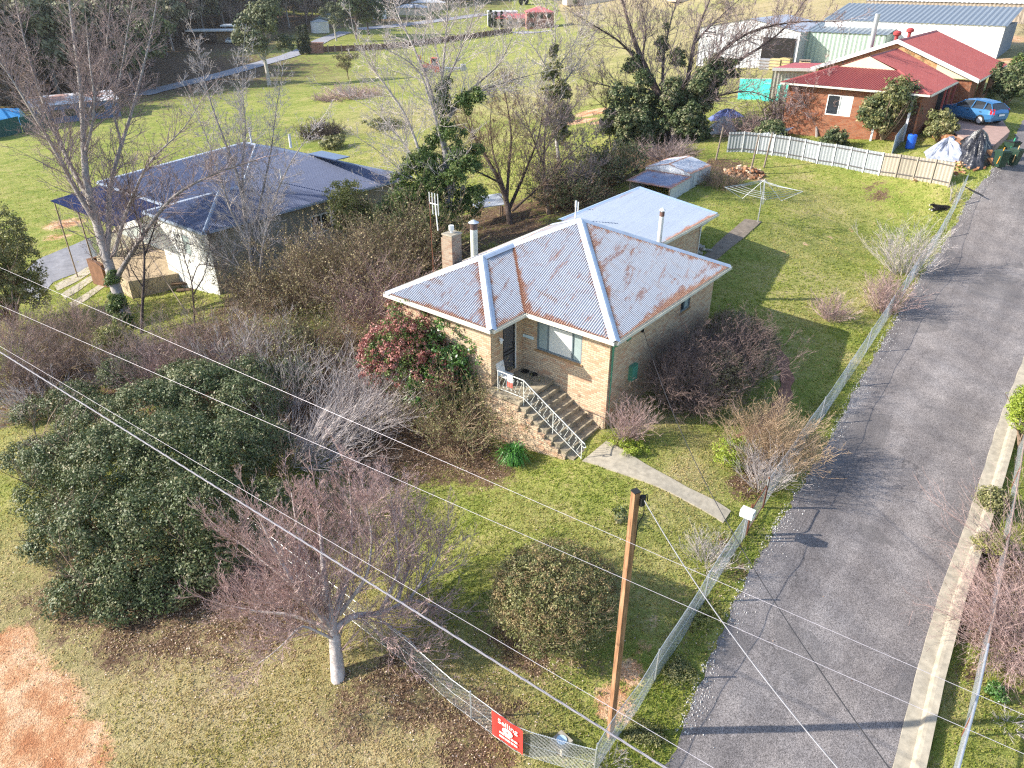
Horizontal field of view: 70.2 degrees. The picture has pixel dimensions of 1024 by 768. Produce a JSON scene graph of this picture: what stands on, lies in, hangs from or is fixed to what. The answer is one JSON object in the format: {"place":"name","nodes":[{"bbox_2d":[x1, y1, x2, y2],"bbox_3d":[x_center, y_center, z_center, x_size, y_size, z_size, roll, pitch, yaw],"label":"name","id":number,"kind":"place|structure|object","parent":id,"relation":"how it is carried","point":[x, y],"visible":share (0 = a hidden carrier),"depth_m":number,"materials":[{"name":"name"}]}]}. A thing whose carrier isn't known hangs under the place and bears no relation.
{"place":"outdoors","nodes":[
{"label":"outdoors","id":0,"kind":"place"},
{"bbox_2d":[25,239,94,299],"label":"driveway","id":1,"kind":"structure","parent":0,"point":[58,264],"depth_m":52.60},
{"bbox_2d":[0,352,666,767],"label":"twisted cable","id":2,"kind":"object","parent":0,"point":[370,582],"visible":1,"depth_m":12.55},
{"bbox_2d":[129,13,550,94],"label":"road","id":3,"kind":"structure","parent":0,"point":[295,52],"depth_m":185.88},
{"bbox_2d":[0,0,1023,767],"bbox_3d":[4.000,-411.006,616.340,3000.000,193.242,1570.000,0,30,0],"label":"ground","id":4,"kind":"structure","parent":0,"point":[36,730],"depth_m":25.38,"materials":[{"name":"green plant"}]},
{"bbox_2d":[0,113,49,137],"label":"green fence","id":5,"kind":"object","parent":4,"relation":"on","point":[8,124],"visible":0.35,"depth_m":101.31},
{"bbox_2d":[0,201,51,327],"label":"conifer bush","id":6,"kind":"object","parent":4,"relation":"on","point":[17,285],"visible":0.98,"depth_m":39.51,"materials":[{"name":"green plant"}]},
{"bbox_2d":[0,292,75,361],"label":"bare thicket","id":7,"kind":"object","parent":4,"relation":"on","point":[6,326],"visible":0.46,"depth_m":38.47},
{"bbox_2d":[0,0,90,93],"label":"gum tree","id":8,"kind":"object","parent":4,"relation":"on","point":[43,19],"visible":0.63,"depth_m":128.57,"materials":[{"name":"green plant"}]},
{"bbox_2d":[0,363,97,427],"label":"bare thicket","id":9,"kind":"object","parent":4,"relation":"on","point":[16,399],"visible":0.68,"depth_m":31.18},
{"bbox_2d":[0,309,101,402],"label":"bare thicket","id":10,"kind":"object","parent":4,"relation":"on","point":[14,366],"visible":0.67,"depth_m":33.35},
{"bbox_2d":[25,90,121,122],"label":"long blue shed","id":11,"kind":"structure","parent":4,"relation":"on","point":[56,97],"depth_m":111.46,"materials":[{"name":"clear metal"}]},
{"bbox_2d":[18,283,138,344],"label":"bare thicket","id":12,"kind":"object","parent":4,"relation":"on","point":[82,311],"visible":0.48,"depth_m":38.98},
{"bbox_2d":[0,282,161,394],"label":"bare thicket","id":13,"kind":"object","parent":4,"relation":"on","point":[84,340],"visible":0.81,"depth_m":33.94,"materials":[{"name":"plant"}]},
{"bbox_2d":[91,320,147,357],"bbox_3d":[-18.855,-2.079,34.869,2.341,1.984,1.922,-17,34,-27],"label":"ivy mound","id":14,"kind":"object","parent":4,"relation":"on","point":[115,331],"visible":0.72,"depth_m":34.40,"materials":[{"name":"green plant"}]},
{"bbox_2d":[90,0,155,85],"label":"gum tree","id":15,"kind":"object","parent":4,"relation":"on","point":[117,10],"visible":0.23,"depth_m":140.26,"materials":[{"name":"green plant"}]},
{"bbox_2d":[94,144,174,332],"bbox_3d":[-19.372,-7.731,38.377,3.398,8.922,5.899,0,30,0],"label":"bare tree","id":16,"kind":"object","parent":4,"relation":"on","point":[143,286],"visible":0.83,"depth_m":37.96,"materials":[{"name":"brown plant"}]},
{"bbox_2d":[96,226,180,298],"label":"terrace","id":17,"kind":"structure","parent":4,"relation":"on","point":[170,276],"depth_m":44.58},
{"bbox_2d":[105,13,176,88],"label":"gum tree","id":18,"kind":"object","parent":4,"relation":"on","point":[162,30],"visible":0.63,"depth_m":137.33,"materials":[{"name":"green plant"}]},
{"bbox_2d":[0,0,285,329],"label":"bare tree","id":19,"kind":"object","parent":4,"relation":"on","point":[117,304],"visible":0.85,"depth_m":38.72,"materials":[{"name":"grey plant"}]},
{"bbox_2d":[75,300,216,391],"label":"bare thicket","id":20,"kind":"object","parent":4,"relation":"on","point":[158,347],"visible":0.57,"depth_m":31.94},
{"bbox_2d":[0,311,321,630],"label":"cotoneaster thicket","id":21,"kind":"object","parent":4,"relation":"on","point":[71,445],"visible":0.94,"depth_m":24.24,"materials":[{"name":"green plant"}]},
{"bbox_2d":[100,311,263,406],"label":"bare thicket","id":22,"kind":"object","parent":4,"relation":"on","point":[152,366],"visible":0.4,"depth_m":31.64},
{"bbox_2d":[0,0,414,107],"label":"undergrowth","id":23,"kind":"object","parent":4,"relation":"on","point":[7,98],"visible":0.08,"depth_m":148.34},
{"bbox_2d":[171,217,244,330],"bbox_3d":[-15.367,-5.452,36.929,3.028,5.360,4.705,-22,37,-34],"label":"bare tree","id":24,"kind":"object","parent":4,"relation":"on","point":[203,256],"visible":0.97,"depth_m":36.91,"materials":[{"name":"brown plant"}]},
{"bbox_2d":[138,279,298,383],"bbox_3d":[-13.341,-2.789,33.248,6.975,3.766,7.861,0,30,0],"label":"bare thicket","id":25,"kind":"object","parent":4,"relation":"on","point":[220,327],"visible":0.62,"depth_m":33.05,"materials":[{"name":"brown plant"}]},
{"bbox_2d":[156,300,304,372],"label":"bare thicket","id":26,"kind":"object","parent":4,"relation":"on","point":[245,344],"visible":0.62,"depth_m":31.57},
{"bbox_2d":[51,128,412,294],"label":"weatherboard house","id":27,"kind":"structure","parent":4,"relation":"on","point":[321,170],"depth_m":45.06,"materials":[{"name":"blue metal"}]},
{"bbox_2d":[139,10,336,299],"bbox_3d":[-14.117,-12.415,39.982,11.661,14.164,8.997,15,33,25],"label":"bare tree","id":28,"kind":"object","parent":4,"relation":"on","point":[244,209],"visible":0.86,"depth_m":39.97,"materials":[{"name":"grey plant"}]},
{"bbox_2d":[194,548,302,644],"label":"bare thicket","id":29,"kind":"object","parent":4,"relation":"on","point":[226,599],"visible":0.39,"depth_m":21.85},
{"bbox_2d":[230,0,296,84],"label":"gum tree","id":30,"kind":"object","parent":4,"relation":"on","point":[262,14],"visible":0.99,"depth_m":137.87,"materials":[{"name":"green plant"}]},
{"bbox_2d":[208,233,348,319],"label":"leafy thicket","id":31,"kind":"object","parent":4,"relation":"on","point":[264,284],"visible":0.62,"depth_m":37.16,"materials":[{"name":"brown plant"}]},
{"bbox_2d":[232,336,341,416],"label":"bare thicket","id":32,"kind":"object","parent":4,"relation":"on","point":[295,391],"visible":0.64,"depth_m":29.54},
{"bbox_2d":[221,291,379,389],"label":"leafy thicket","id":33,"kind":"object","parent":4,"relation":"on","point":[325,338],"visible":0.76,"depth_m":31.83,"materials":[{"name":"brown plant"}]},
{"bbox_2d":[239,366,402,487],"bbox_3d":[-6.694,1.438,26.576,5.639,3.647,5.439,-11,32,-19],"label":"bare thicket","id":34,"kind":"object","parent":4,"relation":"on","point":[320,441],"visible":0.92,"depth_m":26.95,"materials":[{"name":"plant"}]},
{"bbox_2d":[289,112,353,143],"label":"bush","id":35,"kind":"object","parent":4,"relation":"on","point":[328,130],"visible":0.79,"depth_m":89.13,"materials":[{"name":"brown plant"}]},
{"bbox_2d":[174,425,488,696],"bbox_3d":[-4.784,4.555,19.765,8.372,6.429,6.018,-6,30,-11],"label":"fruit tree","id":36,"kind":"object","parent":4,"relation":"on","point":[326,613],"visible":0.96,"depth_m":19.66,"materials":[{"name":"plant"}]},
{"bbox_2d":[306,79,384,102],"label":"brush pile","id":37,"kind":"object","parent":4,"relation":"on","point":[336,97],"visible":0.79,"depth_m":118.11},
{"bbox_2d":[257,200,440,320],"bbox_3d":[-7.877,-6.326,36.542,9.359,5.303,9.249,-12,32,-20],"label":"leafy thicket","id":38,"kind":"object","parent":4,"relation":"on","point":[359,257],"visible":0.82,"depth_m":35.87,"materials":[{"name":"brown plant"}]},
{"bbox_2d":[322,178,376,246],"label":"privet bush","id":39,"kind":"object","parent":4,"relation":"on","point":[346,193],"visible":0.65,"depth_m":44.04,"materials":[{"name":"green plant"}]},
{"bbox_2d":[122,440,597,767],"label":"wire fence","id":40,"kind":"object","parent":4,"relation":"on","point":[471,715],"visible":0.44,"depth_m":18.71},
{"bbox_2d":[492,711,522,754],"bbox_3d":[-0.120,8.570,17.874,0.925,1.017,0.046,19,35,30],"label":"red sign","id":41,"kind":"object","parent":40,"relation":"attached to","point":[507,732],"visible":1,"depth_m":17.85,"materials":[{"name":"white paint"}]},
{"bbox_2d":[336,0,384,38],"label":"gum tree","id":42,"kind":"object","parent":4,"relation":"on","point":[357,6],"visible":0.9,"depth_m":232.71,"materials":[{"name":"green plant"}]},
{"bbox_2d":[300,457,421,546],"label":"bare thicket","id":43,"kind":"object","parent":4,"relation":"on","point":[390,466],"visible":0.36,"depth_m":25.01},
{"bbox_2d":[299,328,437,441],"bbox_3d":[-4.974,-0.159,28.708,6.208,4.012,6.542,0,30,0],"label":"bare thicket","id":44,"kind":"object","parent":4,"relation":"on","point":[381,412],"visible":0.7,"depth_m":28.52,"materials":[{"name":"plant"}]},
{"bbox_2d":[309,242,441,338],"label":"leafy thicket","id":45,"kind":"object","parent":4,"relation":"on","point":[377,300],"visible":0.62,"depth_m":34.38,"materials":[{"name":"brown plant"}]},
{"bbox_2d":[323,168,490,275],"bbox_3d":[-5.943,-8.591,39.411,9.592,5.506,8.400,-19,35,-29],"label":"leafy thicket","id":46,"kind":"object","parent":4,"relation":"on","point":[421,238],"visible":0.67,"depth_m":39.03,"materials":[{"name":"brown plant"}]},
{"bbox_2d":[353,298,468,399],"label":"red tip shrub","id":47,"kind":"object","parent":4,"relation":"on","point":[407,345],"visible":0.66,"depth_m":28.11,"materials":[{"name":"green plant"}]},
{"bbox_2d":[323,27,511,52],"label":"rail fence","id":48,"kind":"object","parent":4,"relation":"on","point":[334,48],"visible":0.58,"depth_m":212.05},
{"bbox_2d":[306,0,575,255],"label":"ivy clad tree","id":49,"kind":"object","parent":4,"relation":"on","point":[454,165],"visible":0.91,"depth_m":41.24,"materials":[{"name":"grey plant"}]},
{"bbox_2d":[398,316,483,416],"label":"laurel shrub","id":50,"kind":"object","parent":4,"relation":"on","point":[459,360],"visible":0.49,"depth_m":27.97,"materials":[{"name":"green plant"}]},
{"bbox_2d":[380,346,544,468],"bbox_3d":[-1.942,0.270,28.259,7.004,4.139,7.417,0,30,0],"label":"dry shrub","id":51,"kind":"object","parent":4,"relation":"on","point":[438,427],"visible":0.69,"depth_m":27.37,"materials":[{"name":"brown plant"}]},
{"bbox_2d":[421,56,582,224],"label":"bare tree","id":52,"kind":"object","parent":4,"relation":"on","point":[504,192],"visible":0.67,"depth_m":46.19,"materials":[{"name":"brown plant"}]},
{"bbox_2d":[0,198,1023,767],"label":"leaf litter","id":53,"kind":"object","parent":4,"relation":"on","point":[384,584],"visible":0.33,"depth_m":20.96,"materials":[{"name":"brown plant"}]},
{"bbox_2d":[493,441,536,469],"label":"agapanthus","id":54,"kind":"object","parent":4,"relation":"on","point":[514,455],"visible":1,"depth_m":26.45,"materials":[{"name":"green plant"}]},
{"bbox_2d":[500,0,608,167],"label":"ivy clad tree","id":55,"kind":"object","parent":4,"relation":"on","point":[552,52],"visible":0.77,"depth_m":55.61,"materials":[{"name":"grey plant"}]},
{"bbox_2d":[383,186,731,460],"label":"brick house","id":56,"kind":"structure","parent":4,"relation":"on","point":[570,308],"depth_m":28.05,"materials":[{"name":"metal"}]},
{"bbox_2d":[503,323,514,371],"bbox_3d":[-0.132,-1.393,28.004,0.080,2.080,0.730,21,36,33],"label":"door","id":57,"kind":"structure","parent":56,"relation":"in","point":[509,332],"depth_m":28.01,"materials":[{"name":"black metal"}]},
{"bbox_2d":[537,322,582,363],"bbox_3d":[1.800,-1.582,27.467,2.070,1.180,0.057,21,36,33],"label":"window","id":58,"kind":"structure","parent":56,"relation":"in","point":[565,344],"depth_m":27.50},
{"bbox_2d":[477,533,637,671],"bbox_3d":[1.170,5.758,20.202,4.336,2.548,4.063,17,34,27],"label":"round shrub","id":59,"kind":"object","parent":4,"relation":"on","point":[547,595],"visible":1,"depth_m":19.49,"materials":[{"name":"green plant"}]},
{"bbox_2d":[503,67,617,214],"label":"bare tree","id":60,"kind":"object","parent":4,"relation":"on","point":[567,104],"visible":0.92,"depth_m":46.37,"materials":[{"name":"plant"}]},
{"bbox_2d":[510,155,613,214],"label":"leafy thicket","id":61,"kind":"object","parent":4,"relation":"on","point":[575,189],"visible":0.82,"depth_m":46.49,"materials":[{"name":"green plant"}]},
{"bbox_2d":[564,131,651,186],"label":"leafy thicket","id":62,"kind":"object","parent":4,"relation":"on","point":[613,171],"visible":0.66,"depth_m":48.97,"materials":[{"name":"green plant"}]},
{"bbox_2d":[606,488,647,738],"bbox_3d":[2.546,5.672,16.530,0.368,8.164,0.210,0,30,0],"label":"service pole","id":63,"kind":"object","parent":4,"relation":"on","point":[637,499],"visible":0.98,"depth_m":15.88,"materials":[{"name":"orange wood"}]},
{"bbox_2d":[597,392,662,442],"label":"bare shrub","id":64,"kind":"object","parent":4,"relation":"on","point":[634,432],"visible":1,"depth_m":26.57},
{"bbox_2d":[622,716,668,748],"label":"verge weeds","id":65,"kind":"object","parent":4,"relation":"on","point":[648,737],"visible":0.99,"depth_m":18.26,"materials":[{"name":"green plant"}]},
{"bbox_2d":[626,169,691,197],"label":"lean to shed","id":66,"kind":"object","parent":4,"relation":"on","point":[677,185],"visible":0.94,"depth_m":46.29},
{"bbox_2d":[631,127,704,161],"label":"brush pile","id":67,"kind":"object","parent":4,"relation":"on","point":[654,154],"visible":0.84,"depth_m":52.87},
{"bbox_2d":[596,516,747,766],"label":"wire fence","id":68,"kind":"object","parent":4,"relation":"on","point":[657,666],"visible":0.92,"depth_m":19.46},
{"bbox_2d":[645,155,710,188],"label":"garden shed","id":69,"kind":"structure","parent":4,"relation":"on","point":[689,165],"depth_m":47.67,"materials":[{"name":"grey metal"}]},
{"bbox_2d":[662,654,701,687],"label":"verge weeds","id":70,"kind":"object","parent":4,"relation":"on","point":[686,669],"visible":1,"depth_m":19.53,"materials":[{"name":"green plant"}]},
{"bbox_2d":[670,522,750,581],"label":"bare shrub","id":71,"kind":"object","parent":4,"relation":"on","point":[708,549],"visible":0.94,"depth_m":22.35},
{"bbox_2d":[550,0,876,145],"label":"ivy clad tree","id":72,"kind":"object","parent":4,"relation":"on","point":[677,113],"visible":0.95,"depth_m":55.90,"materials":[{"name":"green plant"}]},
{"bbox_2d":[617,299,814,432],"bbox_3d":[7.509,-1.162,28.999,9.587,3.754,6.961,-22,36,-33],"label":"tangled shrub","id":73,"kind":"object","parent":4,"relation":"on","point":[692,373],"visible":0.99,"depth_m":28.27,"materials":[{"name":"brown plant"}]},
{"bbox_2d":[697,159,753,191],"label":"brush pile","id":74,"kind":"object","parent":4,"relation":"on","point":[732,181],"visible":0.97,"depth_m":47.37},
{"bbox_2d":[709,434,750,468],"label":"shrub","id":75,"kind":"object","parent":4,"relation":"on","point":[724,453],"visible":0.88,"depth_m":25.63,"materials":[{"name":"green plant"}]},
{"bbox_2d":[708,103,787,141],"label":"bare thicket","id":76,"kind":"object","parent":4,"relation":"on","point":[737,124],"visible":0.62,"depth_m":56.04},
{"bbox_2d":[696,14,819,67],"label":"machinery shed","id":77,"kind":"structure","parent":4,"relation":"on","point":[801,45],"depth_m":93.74,"materials":[{"name":"silver metal"}]},
{"bbox_2d":[723,346,794,450],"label":"worn track","id":78,"kind":"structure","parent":4,"relation":"on","point":[788,381],"depth_m":30.18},
{"bbox_2d":[723,431,812,495],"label":"bare shrub","id":79,"kind":"object","parent":4,"relation":"on","point":[759,466],"visible":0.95,"depth_m":24.70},
{"bbox_2d":[707,384,848,479],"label":"bare shrub","id":80,"kind":"object","parent":4,"relation":"on","point":[779,432],"visible":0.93,"depth_m":25.80,"materials":[{"name":"brown plant"}]},
{"bbox_2d":[769,63,821,98],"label":"carport","id":81,"kind":"object","parent":4,"relation":"on","point":[788,71],"visible":0.57,"depth_m":67.14,"materials":[{"name":"white paint"}]},
{"bbox_2d":[599,166,1023,761],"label":"verge weeds","id":82,"kind":"object","parent":4,"relation":"on","point":[647,716],"visible":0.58,"depth_m":22.01,"materials":[{"name":"plant"}]},
{"bbox_2d":[770,52,855,136],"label":"garden tree","id":83,"kind":"object","parent":4,"relation":"on","point":[797,98],"visible":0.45,"depth_m":54.36,"materials":[{"name":"brown plant"}]},
{"bbox_2d":[807,286,866,322],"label":"bare shrub","id":84,"kind":"object","parent":4,"relation":"on","point":[829,310],"visible":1,"depth_m":34.16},
{"bbox_2d":[727,131,955,187],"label":"corrugated fence","id":85,"kind":"object","parent":4,"relation":"on","point":[935,171],"visible":0.97,"depth_m":48.78,"materials":[{"name":"metal"}]},
{"bbox_2d":[803,19,895,62],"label":"workshop","id":86,"kind":"structure","parent":4,"relation":"on","point":[821,43],"depth_m":90.72,"materials":[{"name":"metal"}]},
{"bbox_2d":[766,174,968,501],"bbox_3d":[17.831,-4.150,33.982,0.171,5.465,31.351,21,36,32],"label":"wire fence","id":87,"kind":"object","parent":4,"relation":"on","point":[881,322],"visible":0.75,"depth_m":31.24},
{"bbox_2d":[855,73,925,140],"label":"garden bush","id":88,"kind":"object","parent":4,"relation":"on","point":[874,110],"visible":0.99,"depth_m":50.58,"materials":[{"name":"green plant"}]},
{"bbox_2d":[780,13,1007,141],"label":"red roofed house","id":89,"kind":"structure","parent":4,"relation":"on","point":[935,62],"depth_m":54.47,"materials":[{"name":"metal"}]},
{"bbox_2d":[825,94,853,116],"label":"window","id":90,"kind":"structure","parent":89,"relation":"in","point":[843,107],"depth_m":53.34,"materials":[{"name":"white paint"}]},
{"bbox_2d":[856,263,937,315],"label":"bare shrub","id":91,"kind":"object","parent":4,"relation":"on","point":[882,304],"visible":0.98,"depth_m":34.23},
{"bbox_2d":[850,211,959,276],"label":"bare shrub","id":92,"kind":"object","parent":4,"relation":"on","point":[899,267],"visible":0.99,"depth_m":37.62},
{"bbox_2d":[824,3,1022,58],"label":"long shed","id":93,"kind":"structure","parent":4,"relation":"on","point":[989,31],"depth_m":87.74,"materials":[{"name":"white paint"}]},
{"bbox_2d":[923,107,961,141],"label":"garden bush","id":94,"kind":"object","parent":4,"relation":"on","point":[944,121],"visible":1,"depth_m":49.23,"materials":[{"name":"green plant"}]},
{"bbox_2d":[924,136,961,161],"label":"plastic sheet","id":95,"kind":"object","parent":4,"relation":"on","point":[947,149],"visible":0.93,"depth_m":46.74,"materials":[{"name":"white plastic"}]},
{"bbox_2d":[866,0,1023,23],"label":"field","id":96,"kind":"structure","parent":4,"relation":"on","point":[1005,3],"depth_m":106.94,"materials":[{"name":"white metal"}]},
{"bbox_2d":[899,539,1023,701],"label":"bare shrub","id":97,"kind":"object","parent":4,"relation":"on","point":[1006,628],"visible":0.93,"depth_m":20.64,"materials":[{"name":"plant"}]},
{"bbox_2d":[912,449,1023,589],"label":"bare shrub","id":98,"kind":"object","parent":4,"relation":"on","point":[991,537],"visible":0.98,"depth_m":22.46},
{"bbox_2d":[932,116,1009,151],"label":"paved drive","id":99,"kind":"structure","parent":4,"relation":"on","point":[998,134],"depth_m":50.27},
{"bbox_2d":[939,98,1009,124],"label":"parked car","id":100,"kind":"object","parent":99,"relation":"on","point":[980,111],"visible":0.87,"depth_m":51.95,"materials":[{"name":"blue paint"}]},
{"bbox_2d":[959,129,994,169],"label":"tarpaulin","id":101,"kind":"object","parent":4,"relation":"on","point":[976,146],"visible":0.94,"depth_m":45.13,"materials":[{"name":"black plastic"}]},
{"bbox_2d":[953,423,1023,767],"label":"pipe rail fence","id":102,"kind":"object","parent":4,"relation":"on","point":[968,725],"visible":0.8,"depth_m":19.88,"materials":[{"name":"metal"}]},
{"bbox_2d":[971,484,1016,514],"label":"verge bush","id":103,"kind":"object","parent":4,"relation":"on","point":[997,498],"visible":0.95,"depth_m":24.09,"materials":[{"name":"green plant"}]},
{"bbox_2d":[984,60,1023,104],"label":"garden bush","id":104,"kind":"object","parent":4,"relation":"on","point":[1008,85],"visible":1,"depth_m":58.36,"materials":[{"name":"green plant"}]},
{"bbox_2d":[1004,384,1023,448],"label":"verge bush","id":105,"kind":"object","parent":4,"relation":"on","point":[1015,413],"visible":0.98,"depth_m":26.07,"materials":[{"name":"green plant"}]},
{"bbox_2d":[582,441,730,522],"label":"path","id":106,"kind":"structure","parent":0,"point":[608,457],"depth_m":25.24,"materials":[{"name":"concrete"}]},
{"bbox_2d":[704,219,761,259],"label":"path","id":107,"kind":"structure","parent":0,"point":[744,228],"depth_m":40.72,"materials":[{"name":"concrete"}]},
{"bbox_2d":[662,120,1023,767],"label":"road","id":108,"kind":"structure","parent":0,"point":[859,555],"depth_m":23.55,"materials":[{"name":"asphalt"}]},
{"bbox_2d":[675,166,1000,747],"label":"gravel","id":109,"kind":"structure","parent":108,"relation":"on","point":[811,479],"depth_m":25.10,"materials":[{"name":"gravel"}]},
{"bbox_2d":[892,358,1023,767],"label":"kerb","id":110,"kind":"structure","parent":108,"relation":"on","point":[916,739],"depth_m":20.77,"materials":[{"name":"concrete"}]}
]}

